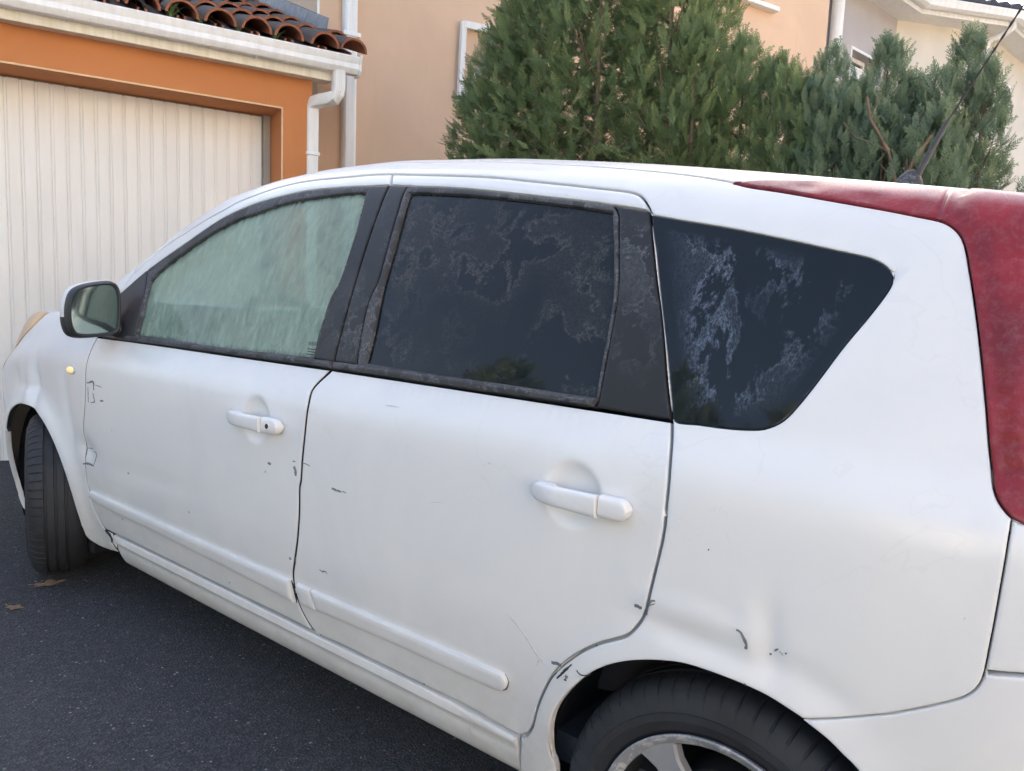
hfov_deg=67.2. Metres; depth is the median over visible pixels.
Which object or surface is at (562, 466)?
car
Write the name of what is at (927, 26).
neighbouring house
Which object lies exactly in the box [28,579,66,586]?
fallen leaf
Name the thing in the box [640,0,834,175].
cypress shrub
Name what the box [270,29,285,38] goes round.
gutter weed
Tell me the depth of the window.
9.68 m
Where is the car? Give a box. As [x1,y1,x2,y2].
[2,4,1023,770]
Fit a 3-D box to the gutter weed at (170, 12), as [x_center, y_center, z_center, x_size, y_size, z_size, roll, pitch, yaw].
[-1.882,-2.067,4.241,0.150,0.119,0.179,8,9,38]
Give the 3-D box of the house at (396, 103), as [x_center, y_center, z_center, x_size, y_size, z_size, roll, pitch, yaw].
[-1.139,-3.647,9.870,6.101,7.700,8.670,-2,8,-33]
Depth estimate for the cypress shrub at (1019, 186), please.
3.42 m
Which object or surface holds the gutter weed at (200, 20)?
on the garage
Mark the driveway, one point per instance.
(252, 700)
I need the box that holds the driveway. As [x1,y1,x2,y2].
[0,460,518,770]
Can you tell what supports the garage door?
in the garage
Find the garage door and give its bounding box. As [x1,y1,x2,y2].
[0,76,261,460]
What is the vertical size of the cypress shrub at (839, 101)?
2.496 m
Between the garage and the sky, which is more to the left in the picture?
the garage
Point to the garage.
(134, 134)
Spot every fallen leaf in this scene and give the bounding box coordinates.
[5,603,23,609]
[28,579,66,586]
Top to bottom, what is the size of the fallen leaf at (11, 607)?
0.008 m
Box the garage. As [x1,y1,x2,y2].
[0,0,366,460]
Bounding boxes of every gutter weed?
[160,2,186,16]
[193,13,209,22]
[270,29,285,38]
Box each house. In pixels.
[287,0,829,198]
[821,0,1023,191]
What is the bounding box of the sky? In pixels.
[997,0,1023,7]
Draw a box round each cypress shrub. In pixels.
[437,0,744,167]
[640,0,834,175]
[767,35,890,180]
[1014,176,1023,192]
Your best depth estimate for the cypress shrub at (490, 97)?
4.07 m

